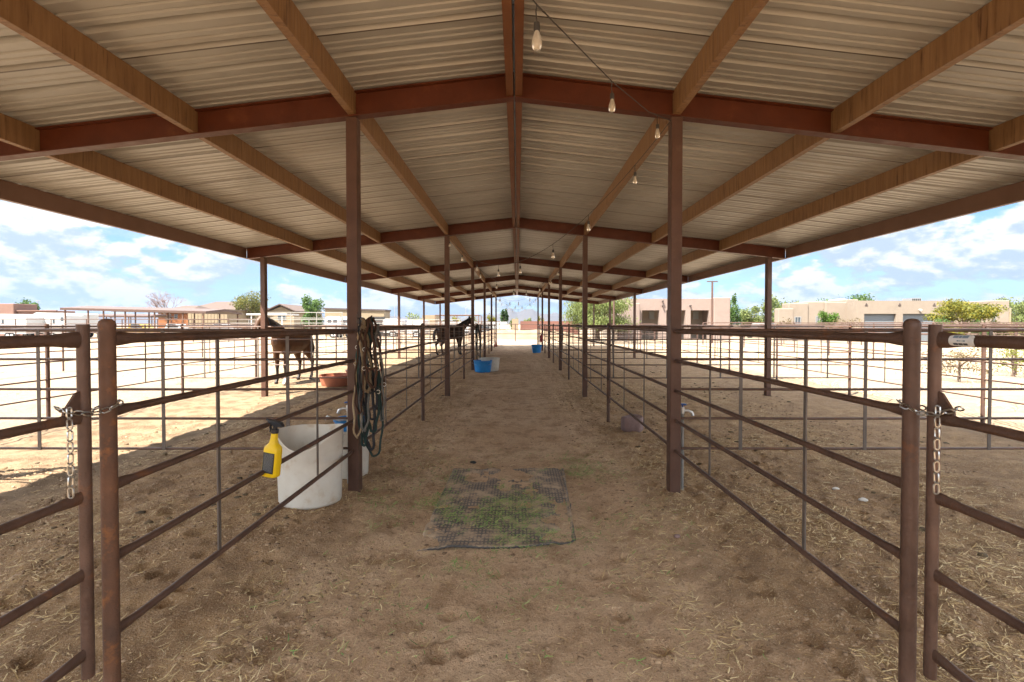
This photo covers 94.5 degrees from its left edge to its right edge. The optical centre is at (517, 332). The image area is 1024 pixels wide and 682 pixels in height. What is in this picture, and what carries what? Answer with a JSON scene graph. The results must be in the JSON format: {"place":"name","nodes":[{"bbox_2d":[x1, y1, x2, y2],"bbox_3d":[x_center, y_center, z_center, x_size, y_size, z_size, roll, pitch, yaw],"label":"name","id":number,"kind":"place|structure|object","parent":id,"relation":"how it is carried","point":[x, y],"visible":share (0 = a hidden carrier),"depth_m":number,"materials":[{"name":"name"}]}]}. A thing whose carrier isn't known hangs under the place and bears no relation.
{"place":"outdoors","nodes":[
{"label":"outdoors","id":0,"kind":"place"},
{"bbox_2d":[0,325,1023,681],"bbox_3d":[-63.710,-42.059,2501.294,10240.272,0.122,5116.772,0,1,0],"label":"ground","id":1,"kind":"structure","parent":0,"point":[520,381],"depth_m":3.59,"materials":[{"name":"soil"}]},
{"bbox_2d":[0,314,44,335],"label":"white trailer","id":2,"kind":"object","parent":1,"relation":"on","point":[24,316],"visible":0.39,"depth_m":51.99,"materials":[{"name":"paint"}]},
{"bbox_2d":[0,304,74,335],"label":"stucco house","id":3,"kind":"structure","parent":1,"relation":"on","point":[18,308],"depth_m":60.36,"materials":[{"name":"paint"}]},
{"bbox_2d":[34,313,83,334],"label":"white trailer","id":4,"kind":"object","parent":1,"relation":"on","point":[61,316],"visible":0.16,"depth_m":53.99,"materials":[{"name":"paint"}]},
{"bbox_2d":[81,313,98,336],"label":"white trailer","id":5,"kind":"object","parent":1,"relation":"on","point":[93,316],"visible":0.11,"depth_m":58.42,"materials":[{"name":"paint"}]},
{"bbox_2d":[0,324,181,416],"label":"fence","id":6,"kind":"object","parent":1,"relation":"on","point":[47,379],"visible":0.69,"depth_m":7.54,"materials":[{"name":"metal"}]},
{"bbox_2d":[0,319,255,341],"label":"rail fence","id":7,"kind":"object","parent":1,"relation":"on","point":[122,323],"visible":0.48,"depth_m":42.98,"materials":[{"name":"metal"}]},
{"bbox_2d":[99,314,173,324],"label":"shade canopy","id":8,"kind":"object","parent":1,"relation":"on","point":[137,315],"visible":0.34,"depth_m":75.48,"materials":[{"name":"brown metal"}]},
{"bbox_2d":[60,306,241,340],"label":"shade canopy","id":9,"kind":"object","parent":1,"relation":"on","point":[149,310],"visible":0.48,"depth_m":46.51,"materials":[{"name":"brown metal"}]},
{"bbox_2d":[0,324,301,370],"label":"rail fence","id":10,"kind":"object","parent":1,"relation":"on","point":[63,350],"visible":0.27,"depth_m":16.19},
{"bbox_2d":[142,289,185,322],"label":"bare tree","id":11,"kind":"object","parent":1,"relation":"on","point":[160,301],"visible":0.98,"depth_m":81.53,"materials":[{"name":"plant"}]},
{"bbox_2d":[158,305,209,327],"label":"roofed house","id":12,"kind":"structure","parent":1,"relation":"on","point":[175,315],"depth_m":83.98,"materials":[{"name":"orange paint"}]},
{"bbox_2d":[1,343,402,406],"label":"lot stubble","id":13,"kind":"object","parent":1,"relation":"on","point":[184,365],"visible":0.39,"depth_m":18.86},
{"bbox_2d":[188,309,249,328],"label":"storage shed","id":14,"kind":"structure","parent":1,"relation":"on","point":[216,316],"depth_m":71.98,"materials":[{"name":"beige"}]},
{"bbox_2d":[97,319,353,681],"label":"fence panel","id":15,"kind":"object","parent":1,"relation":"on","point":[110,339],"visible":0.99,"depth_m":1.94,"materials":[{"name":"brown paint"}]},
{"bbox_2d":[262,418,284,477],"bbox_3d":[-1.507,0.709,2.920,0.140,0.360,0.075,0,1,14],"label":"spray bottle","id":16,"kind":"object","parent":15,"relation":"hanging from","point":[272,460],"visible":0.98,"depth_m":2.90,"materials":[{"name":"yellow plastic"}]},
{"bbox_2d":[200,302,258,328],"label":"roofed house","id":17,"kind":"structure","parent":1,"relation":"on","point":[219,305],"depth_m":95.70,"materials":[{"name":"beige"}]},
{"bbox_2d":[180,324,302,392],"bbox_3d":[-7.480,0.639,13.539,0.056,1.750,5.988,0,1,0],"label":"fence","id":18,"kind":"object","parent":1,"relation":"on","point":[182,362],"visible":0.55,"depth_m":11.60,"materials":[{"name":"metal"}]},
{"bbox_2d":[229,289,270,328],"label":"mesquite tree","id":19,"kind":"object","parent":1,"relation":"on","point":[253,304],"visible":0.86,"depth_m":76.87,"materials":[{"name":"green plant"}]},
{"bbox_2d":[246,313,298,328],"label":"shade canopy","id":20,"kind":"object","parent":1,"relation":"on","point":[276,314],"visible":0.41,"depth_m":70.07,"materials":[{"name":"metal"}]},
{"bbox_2d":[250,316,314,384],"bbox_3d":[-6.245,0.386,12.907,0.565,1.960,2.381,0,1,7],"label":"horse","id":21,"kind":"object","parent":1,"relation":"on","point":[294,345],"visible":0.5,"depth_m":12.63},
{"bbox_2d":[268,304,321,328],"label":"roofed house","id":22,"kind":"structure","parent":1,"relation":"on","point":[285,308],"depth_m":83.99,"materials":[{"name":"beige"}]},
{"bbox_2d":[268,312,342,340],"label":"rail fence","id":23,"kind":"object","parent":1,"relation":"on","point":[316,318],"visible":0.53,"depth_m":45.95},
{"bbox_2d":[277,424,343,509],"bbox_3d":[-1.875,1.185,4.281,0.586,0.694,0.439,0,1,0],"label":"water barrel","id":24,"kind":"object","parent":1,"relation":"on","point":[298,471],"visible":0.78,"depth_m":4.14,"materials":[{"name":"white plastic"}]},
{"bbox_2d":[300,294,324,335],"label":"leafy tree","id":25,"kind":"object","parent":1,"relation":"on","point":[309,305],"visible":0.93,"depth_m":65.37,"materials":[{"name":"green plant"}]},
{"bbox_2d":[188,319,459,338],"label":"rail fence","id":26,"kind":"object","parent":1,"relation":"on","point":[373,323],"visible":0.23,"depth_m":48.98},
{"bbox_2d":[303,324,346,368],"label":"fence","id":27,"kind":"object","parent":1,"relation":"on","point":[336,345],"visible":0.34,"depth_m":19.52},
{"bbox_2d":[318,373,346,386],"bbox_3d":[-4.720,1.243,12.374,0.900,0.300,0.900,0,1,0],"label":"feed tub","id":28,"kind":"object","parent":1,"relation":"on","point":[333,382],"visible":0.66,"depth_m":12.04,"materials":[{"name":"plastic"}]},
{"bbox_2d":[325,316,343,337],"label":"white trailer","id":29,"kind":"object","parent":1,"relation":"on","point":[332,323],"visible":0.43,"depth_m":55.99,"materials":[{"name":"paint"}]},
{"bbox_2d":[326,401,347,483],"bbox_3d":[-1.759,1.129,4.760,0.362,0.876,0.080,0,1,0],"label":"water tap","id":30,"kind":"object","parent":1,"relation":"on","point":[342,408],"visible":0.47,"depth_m":4.74,"materials":[{"name":"metal"}]},
{"bbox_2d":[342,430,369,478],"bbox_3d":[-1.740,1.258,5.003,0.364,0.500,0.364,0,1,0],"label":"white bucket","id":31,"kind":"object","parent":1,"relation":"on","point":[365,458],"visible":0.26,"depth_m":4.91,"materials":[{"name":"plastic"}]},
{"bbox_2d":[323,308,390,336],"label":"flat building","id":32,"kind":"structure","parent":1,"relation":"on","point":[377,313],"depth_m":61.96,"materials":[{"name":"beige"}]},
{"bbox_2d":[383,320,410,336],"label":"white trailer","id":33,"kind":"object","parent":1,"relation":"on","point":[394,324],"visible":0.37,"depth_m":59.99,"materials":[{"name":"paint"}]},
{"bbox_2d":[326,321,499,338],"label":"rail fence","id":34,"kind":"object","parent":1,"relation":"on","point":[421,321],"visible":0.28,"depth_m":51.96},
{"bbox_2d":[407,320,428,336],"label":"white trailer","id":35,"kind":"object","parent":1,"relation":"on","point":[416,323],"visible":0.35,"depth_m":57.99,"materials":[{"name":"paint"}]},
{"bbox_2d":[422,315,438,335],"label":"block house","id":36,"kind":"structure","parent":1,"relation":"on","point":[430,317],"depth_m":65.98,"materials":[{"name":"beige"}]},
{"bbox_2d":[421,323,447,420],"bbox_3d":[-1.560,0.705,9.134,0.056,1.772,2.696,0,1,0],"label":"fence panel","id":37,"kind":"object","parent":1,"relation":"on","point":[430,390],"visible":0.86,"depth_m":8.27,"materials":[{"name":"brown paint"}]},
{"bbox_2d":[432,317,474,355],"bbox_3d":[-3.283,0.117,24.546,2.515,2.064,0.595,-1,1,-40],"label":"horse","id":38,"kind":"object","parent":1,"relation":"on","point":[457,334],"visible":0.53,"depth_m":24.30},
{"bbox_2d":[472,360,491,372],"bbox_3d":[-1.170,1.135,16.022,0.660,0.400,0.644,0,1,0],"label":"blue tub","id":39,"kind":"object","parent":1,"relation":"on","point":[480,366],"visible":0.99,"depth_m":15.77,"materials":[{"name":"plastic"}]},
{"bbox_2d":[478,357,499,371],"bbox_3d":[-0.990,1.110,16.572,0.764,0.450,0.764,0,1,0],"label":"pale tub","id":40,"kind":"object","parent":1,"relation":"on","point":[495,364],"visible":0.59,"depth_m":16.33,"materials":[{"name":"white plastic"}]},
{"bbox_2d":[417,468,575,550],"bbox_3d":[-0.108,1.532,4.309,1.245,0.071,1.886,0,1,0],"label":"rubber mat","id":41,"kind":"object","parent":1,"relation":"on","point":[553,484],"visible":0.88,"depth_m":4.04,"materials":[{"name":"rubber"}]},
{"bbox_2d":[0,359,1019,560],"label":"dung litter","id":42,"kind":"object","parent":1,"relation":"on","point":[286,517],"visible":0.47,"depth_m":5.36,"materials":[{"name":"soil"}]},
{"bbox_2d":[0,0,1023,493],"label":"horse shelter","id":43,"kind":"object","parent":1,"relation":"on","point":[390,146],"visible":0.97,"depth_m":4.49,"materials":[{"name":"metal"}]},
{"bbox_2d":[0,324,95,681],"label":"pipe gate","id":44,"kind":"structure","parent":43,"relation":"attached to","point":[78,339],"depth_m":1.69,"materials":[{"name":"metal"}]},
{"bbox_2d":[53,399,123,498],"bbox_3d":[-1.560,0.408,1.730,0.084,0.323,0.249,0,1,0],"label":"gate chain","id":45,"kind":"object","parent":44,"relation":"attached to","point":[71,412],"visible":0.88,"depth_m":1.62,"materials":[{"name":"metal"}]},
{"bbox_2d":[0,328,347,449],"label":"cross fence","id":46,"kind":"object","parent":43,"relation":"attached to","point":[163,389],"visible":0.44,"depth_m":4.53,"materials":[{"name":"metal"}]},
{"bbox_2d":[181,326,444,378],"bbox_3d":[-4.547,0.439,10.538,5.866,1.168,0.034,0,1,0],"label":"cross fence","id":47,"kind":"object","parent":43,"relation":"attached to","point":[258,352],"visible":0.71,"depth_m":10.53,"materials":[{"name":"metal"}]},
{"bbox_2d":[352,325,362,438],"bbox_3d":[-1.474,0.449,4.382,0.107,1.068,0.058,0,1,0],"label":"lead rope","id":48,"kind":"object","parent":43,"relation":"hanging from","point":[358,434],"visible":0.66,"depth_m":4.37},
{"bbox_2d":[354,323,364,413],"bbox_3d":[-1.439,0.324,4.333,0.115,0.856,0.055,0,1,0],"label":"lead rope","id":49,"kind":"object","parent":43,"relation":"hanging from","point":[362,341],"visible":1,"depth_m":4.32,"materials":[{"name":"fabric"}]},
{"bbox_2d":[357,317,367,407],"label":"lead rope","id":50,"kind":"object","parent":43,"relation":"hanging from","point":[360,386],"visible":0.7,"depth_m":4.36,"materials":[{"name":"black fabric"}]},
{"bbox_2d":[356,314,371,322],"bbox_3d":[-1.448,-0.132,4.434,0.206,0.090,0.069,1,1,36],"label":"tack hook","id":51,"kind":"object","parent":43,"relation":"attached to","point":[357,317],"visible":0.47,"depth_m":4.46,"materials":[{"name":"brown paint"}]},
{"bbox_2d":[357,320,369,446],"bbox_3d":[-1.438,0.463,4.412,0.132,1.204,0.064,0,1,0],"label":"lead rope","id":52,"kind":"object","parent":51,"relation":"hanging from","point":[361,435],"visible":0.43,"depth_m":4.41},
{"bbox_2d":[363,319,375,451],"bbox_3d":[-1.381,0.488,4.416,0.132,1.256,0.064,0,1,0],"label":"lead rope","id":53,"kind":"object","parent":51,"relation":"hanging from","point":[365,422],"visible":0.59,"depth_m":4.40,"materials":[{"name":"black fabric"}]},
{"bbox_2d":[362,317,379,388],"bbox_3d":[-1.333,0.184,4.321,0.163,0.664,0.063,0,1,0],"label":"halter","id":54,"kind":"object","parent":51,"relation":"hanging from","point":[368,320],"visible":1,"depth_m":4.30,"materials":[{"name":"brown leather"}]},
{"bbox_2d":[362,323,379,419],"bbox_3d":[-1.353,0.344,4.381,0.180,0.940,0.061,0,1,0],"label":"halter","id":55,"kind":"object","parent":51,"relation":"hanging from","point":[376,394],"visible":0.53,"depth_m":4.36,"materials":[{"name":"black fabric"}]},
{"bbox_2d":[362,369,383,456],"bbox_3d":[-1.363,0.520,4.437,0.230,1.304,0.058,0,1,0],"label":"lead rope","id":56,"kind":"object","parent":51,"relation":"hanging from","point":[380,440],"visible":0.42,"depth_m":4.42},
{"bbox_2d":[367,317,385,409],"bbox_3d":[-1.309,0.293,4.420,0.180,0.882,0.063,0,1,0],"label":"halter","id":57,"kind":"object","parent":51,"relation":"hanging from","point":[378,342],"visible":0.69,"depth_m":4.41,"materials":[{"name":"brown leather"}]},
{"bbox_2d":[374,324,384,421],"bbox_3d":[-1.280,0.373,4.413,0.107,0.920,0.060,0,1,0],"label":"lead rope","id":58,"kind":"object","parent":51,"relation":"hanging from","point":[377,333],"visible":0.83,"depth_m":4.39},
{"bbox_2d":[358,318,370,431],"bbox_3d":[-1.411,0.389,4.359,0.110,1.052,0.060,0,1,0],"label":"lead rope","id":59,"kind":"object","parent":43,"relation":"hanging from","point":[361,420],"visible":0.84,"depth_m":4.36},
{"bbox_2d":[360,317,372,392],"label":"lead rope","id":60,"kind":"object","parent":43,"relation":"hanging from","point":[363,326],"visible":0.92,"depth_m":4.33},
{"bbox_2d":[365,317,379,432],"bbox_3d":[-1.352,0.393,4.402,0.163,1.084,0.064,0,1,0],"label":"lead rope","id":61,"kind":"object","parent":43,"relation":"hanging from","point":[378,410],"visible":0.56,"depth_m":4.38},
{"bbox_2d":[303,325,470,358],"bbox_3d":[-4.547,0.334,16.537,5.866,1.168,0.034,0,1,0],"label":"cross fence","id":62,"kind":"object","parent":43,"relation":"attached to","point":[454,342],"visible":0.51,"depth_m":16.53,"materials":[{"name":"metal"}]},
{"bbox_2d":[363,324,422,443],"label":"pipe gate","id":63,"kind":"structure","parent":43,"relation":"attached to","point":[385,329],"depth_m":6.52,"materials":[{"name":"metal"}]},
{"bbox_2d":[372,325,483,349],"bbox_3d":[-4.547,0.229,22.536,5.866,1.168,0.034,0,1,0],"label":"cross fence","id":64,"kind":"object","parent":43,"relation":"attached to","point":[396,331],"visible":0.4,"depth_m":22.53,"materials":[{"name":"metal"}]},
{"bbox_2d":[450,324,463,375],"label":"pipe gate","id":65,"kind":"structure","parent":43,"relation":"attached to","point":[457,348],"depth_m":12.66,"materials":[{"name":"metal"}]},
{"bbox_2d":[463,324,472,378],"bbox_3d":[-1.560,0.600,15.133,0.056,1.772,2.696,0,1,0],"label":"fence panel","id":66,"kind":"object","parent":43,"relation":"attached to","point":[466,335],"visible":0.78,"depth_m":14.47,"materials":[{"name":"brown paint"}]},
{"bbox_2d":[449,0,670,311],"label":"string light","id":67,"kind":"object","parent":43,"relation":"hanging from","point":[536,43],"visible":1,"depth_m":3.45,"materials":[{"name":"grey"}]},
{"bbox_2d":[560,324,569,379],"bbox_3d":[1.500,0.600,15.133,0.056,1.772,2.696,0,1,0],"label":"fence panel","id":68,"kind":"object","parent":43,"relation":"attached to","point":[566,335],"visible":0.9,"depth_m":14.06,"materials":[{"name":"brown paint"}]},
{"bbox_2d":[569,324,581,375],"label":"pipe gate","id":69,"kind":"structure","parent":43,"relation":"attached to","point":[573,347],"depth_m":12.58,"materials":[{"name":"metal"}]},
{"bbox_2d":[543,327,640,341],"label":"cross fence","id":70,"kind":"object","parent":43,"relation":"attached to","point":[592,334],"visible":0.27,"depth_m":28.53,"materials":[{"name":"metal"}]},
{"bbox_2d":[550,325,665,349],"bbox_3d":[4.487,0.229,22.536,5.866,1.168,0.034,0,1,0],"label":"cross fence","id":71,"kind":"object","parent":43,"relation":"attached to","point":[637,337],"visible":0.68,"depth_m":22.53,"materials":[{"name":"metal"}]},
{"bbox_2d":[608,324,666,444],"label":"pipe gate","id":72,"kind":"structure","parent":43,"relation":"attached to","point":[644,329],"depth_m":5.91,"materials":[{"name":"metal"}]},
{"bbox_2d":[562,325,729,358],"bbox_3d":[4.487,0.334,16.537,5.866,1.168,0.034,0,1,0],"label":"cross fence","id":73,"kind":"object","parent":43,"relation":"attached to","point":[646,350],"visible":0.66,"depth_m":16.53,"materials":[{"name":"metal"}]},
{"bbox_2d":[587,326,850,378],"bbox_3d":[4.487,0.439,10.538,5.866,1.168,0.034,0,1,0],"label":"cross fence","id":74,"kind":"object","parent":43,"relation":"attached to","point":[773,339],"visible":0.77,"depth_m":10.53,"materials":[{"name":"metal"}]},
{"bbox_2d":[681,328,1023,449],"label":"cross fence","id":75,"kind":"object","parent":43,"relation":"attached to","point":[865,389],"visible":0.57,"depth_m":4.53,"materials":[{"name":"metal"}]},
{"bbox_2d":[0,382,1023,681],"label":"straw","id":76,"kind":"object","parent":1,"relation":"on","point":[1018,590],"visible":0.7,"depth_m":3.07,"materials":[{"name":"plant"}]},
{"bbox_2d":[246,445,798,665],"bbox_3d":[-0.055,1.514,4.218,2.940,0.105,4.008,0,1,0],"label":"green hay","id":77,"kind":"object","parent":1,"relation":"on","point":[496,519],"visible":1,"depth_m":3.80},
{"bbox_2d":[465,329,590,339],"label":"dirt berm","id":78,"kind":"structure","parent":1,"relation":"on","point":[529,335],"depth_m":50.10,"materials":[{"name":"soil"}]},
{"bbox_2d":[425,324,654,340],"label":"rail fence","id":79,"kind":"object","parent":1,"relation":"on","point":[515,333],"visible":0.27,"depth_m":44.99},
{"bbox_2d":[520,321,577,333],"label":"garden wall","id":80,"kind":"structure","parent":1,"relation":"on","point":[533,326],"depth_m":59.99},
{"bbox_2d":[584,323,609,421],"bbox_3d":[1.500,0.705,9.134,0.056,1.772,2.696,0,1,0],"label":"fence panel","id":81,"kind":"object","parent":1,"relation":"on","point":[601,374],"visible":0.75,"depth_m":8.46,"materials":[{"name":"brown paint"}]},
{"bbox_2d":[562,297,640,338],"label":"willow tree","id":82,"kind":"object","parent":1,"relation":"on","point":[601,314],"visible":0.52,"depth_m":44.52,"materials":[{"name":"green plant"}]},
{"bbox_2d":[621,414,643,431],"bbox_3d":[1.738,1.366,7.182,0.327,0.222,0.345,0,1,21],"label":"salt block","id":83,"kind":"object","parent":1,"relation":"on","point":[629,423],"depth_m":7.04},
{"bbox_2d":[602,297,729,338],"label":"stucco house","id":84,"kind":"structure","parent":1,"relation":"on","point":[654,311],"depth_m":47.96,"materials":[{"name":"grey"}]},
{"bbox_2d":[681,403,693,489],"bbox_3d":[1.650,1.146,4.641,0.150,0.906,0.080,0,1,0],"label":"water tap","id":85,"kind":"object","parent":1,"relation":"on","point":[683,410],"visible":0.78,"depth_m":4.63,"materials":[{"name":"metal"}]},
{"bbox_2d":[681,324,730,369],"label":"fence","id":86,"kind":"object","parent":1,"relation":"on","point":[711,347],"visible":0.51,"depth_m":17.95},
{"bbox_2d":[707,281,717,342],"bbox_3d":[16.432,-1.625,39.978,0.900,5.455,0.188,0,1,0],"label":"utility pole","id":87,"kind":"object","parent":1,"relation":"on","point":[712,304],"visible":0.76,"depth_m":39.91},
{"bbox_2d":[730,292,741,336],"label":"mesquite tree","id":88,"kind":"object","parent":1,"relation":"on","point":[735,316],"visible":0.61,"depth_m":59.53,"materials":[{"name":"green plant"}]},
{"bbox_2d":[739,305,763,324],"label":"mesquite tree","id":89,"kind":"object","parent":1,"relation":"on","point":[746,316],"visible":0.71,"depth_m":61.40,"materials":[{"name":"green plant"}]},
{"bbox_2d":[754,294,798,323],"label":"mesquite tree","id":90,"kind":"object","parent":1,"relation":"on","point":[775,302],"visible":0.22,"depth_m":59.60,"materials":[{"name":"green plant"}]},
{"bbox_2d":[730,324,851,394],"bbox_3d":[7.420,0.639,13.539,0.056,1.750,5.988,0,1,0],"label":"fence","id":91,"kind":"object","parent":1,"relation":"on","point":[849,362],"visible":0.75,"depth_m":11.93,"materials":[{"name":"metal"}]},
{"bbox_2d":[674,319,921,681],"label":"fence panel","id":92,"kind":"object","parent":1,"relation":"on","point":[908,338],"visible":0.98,"depth_m":1.94,"materials":[{"name":"brown paint"}]},
{"bbox_2d":[923,324,1023,681],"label":"pipe gate","id":93,"kind":"structure","parent":92,"relation":"attached to","point":[934,576],"depth_m":1.68,"materials":[{"name":"metal"}]},
{"bbox_2d":[896,399,964,494],"bbox_3d":[1.500,0.408,1.729,0.084,0.322,0.250,0,1,0],"label":"gate chain","id":94,"kind":"object","parent":93,"relation":"attached to","point":[935,428],"visible":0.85,"depth_m":1.66,"materials":[{"name":"metal"}]},
{"bbox_2d":[948,335,974,346],"bbox_3d":[1.485,0.027,1.581,0.013,0.039,0.090,0,1,0],"label":"gate sticker","id":95,"kind":"object","parent":93,"relation":"attached to","point":[962,340],"visible":1,"depth_m":1.58,"materials":[{"name":"white"}]},
{"bbox_2d":[816,309,839,342],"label":"citrus tree","id":96,"kind":"object","parent":1,"relation":"on","point":[826,316],"visible":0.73,"depth_m":40.67,"materials":[{"name":"green plant"}]},
{"bbox_2d":[649,345,1023,410],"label":"dry weeds","id":97,"kind":"object","parent":1,"relation":"on","point":[870,369],"visible":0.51,"depth_m":16.45,"materials":[{"name":"plant"}]},
{"bbox_2d":[816,292,875,301],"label":"mesquite tree","id":98,"kind":"object","parent":1,"relation":"on","point":[860,297],"visible":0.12,"depth_m":64.42,"materials":[{"name":"green plant"}]},
{"bbox_2d":[702,322,1023,344],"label":"rail fence","id":99,"kind":"object","parent":1,"relation":"on","point":[861,327],"visible":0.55,"depth_m":36.19,"materials":[{"name":"metal"}]},
{"bbox_2d":[744,323,1023,374],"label":"rail fence","id":100,"kind":"object","parent":1,"relation":"on","point":[1015,324],"visible":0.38,"depth_m":20.99,"materials":[{"name":"metal"}]},
{"bbox_2d":[774,298,1008,341],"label":"stucco house","id":101,"kind":"structure","parent":1,"relation":"on","point":[903,310],"depth_m":44.16,"materials":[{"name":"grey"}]},
{"bbox_2d":[864,314,893,332],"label":"garage door","id":102,"kind":"structure","parent":101,"relation":"in","point":[867,317],"depth_m":43.74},
{"bbox_2d":[903,314,932,340],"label":"garage door","id":103,"kind":"structure","parent":101,"relation":"in","point":[905,316],"depth_m":43.74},
{"bbox_2d":[851,324,1023,422],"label":"fence","id":104,"kind":"object","parent":1,"relation":"on","point":[983,379],"visible":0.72,"depth_m":7.57,"materials":[{"name":"metal"}]},
{"bbox_2d":[921,347,1006,381],"bbox_3d":[12.362,0.858,13.245,1.610,1.405,1.842,-1,1,-40],"label":"desert bush","id":105,"kind":"object","parent":1,"relation":"on","point":[958,366],"visible":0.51,"depth_m":13.17,"materials":[{"name":"yellow plant"}]},
{"bbox_2d":[922,298,1008,334],"bbox_3d":[36.051,-0.797,38.049,5.325,3.889,5.160,0,1,0],"label":"palo verde tree","id":106,"kind":"object","parent":1,"relation":"on","point":[963,311],"visible":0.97,"depth_m":37.25,"materials":[{"name":"green plant"}]},
{"bbox_2d":[993,296,1023,334],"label":"mesquite tree","id":107,"kind":"object","parent":1,"relation":"on","point":[1017,314],"visible":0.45,"depth_m":51.53,"materials":[{"name":"green plant"}]},
{"bbox_2d":[993,348,1023,376],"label":"desert bush","id":108,"kind":"object","parent":1,"relation":"on","point":[1012,352],"visible":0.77,"depth_m":14.50,"materials":[{"name":"yellow plant"}]},
{"bbox_2d":[0,200,1023,317],"label":"sky","id":109,"kind":"structure","parent":0,"point":[57,260],"materials":[{"name":"blue"}]},
{"bbox_2d":[99,308,1013,324],"bbox_3d":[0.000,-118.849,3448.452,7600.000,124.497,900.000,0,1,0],"label":"mountains","id":110,"kind":"structure","parent":0,"point":[523,315],"depth_m":3213.78,"materials":[{"name":"stone"}]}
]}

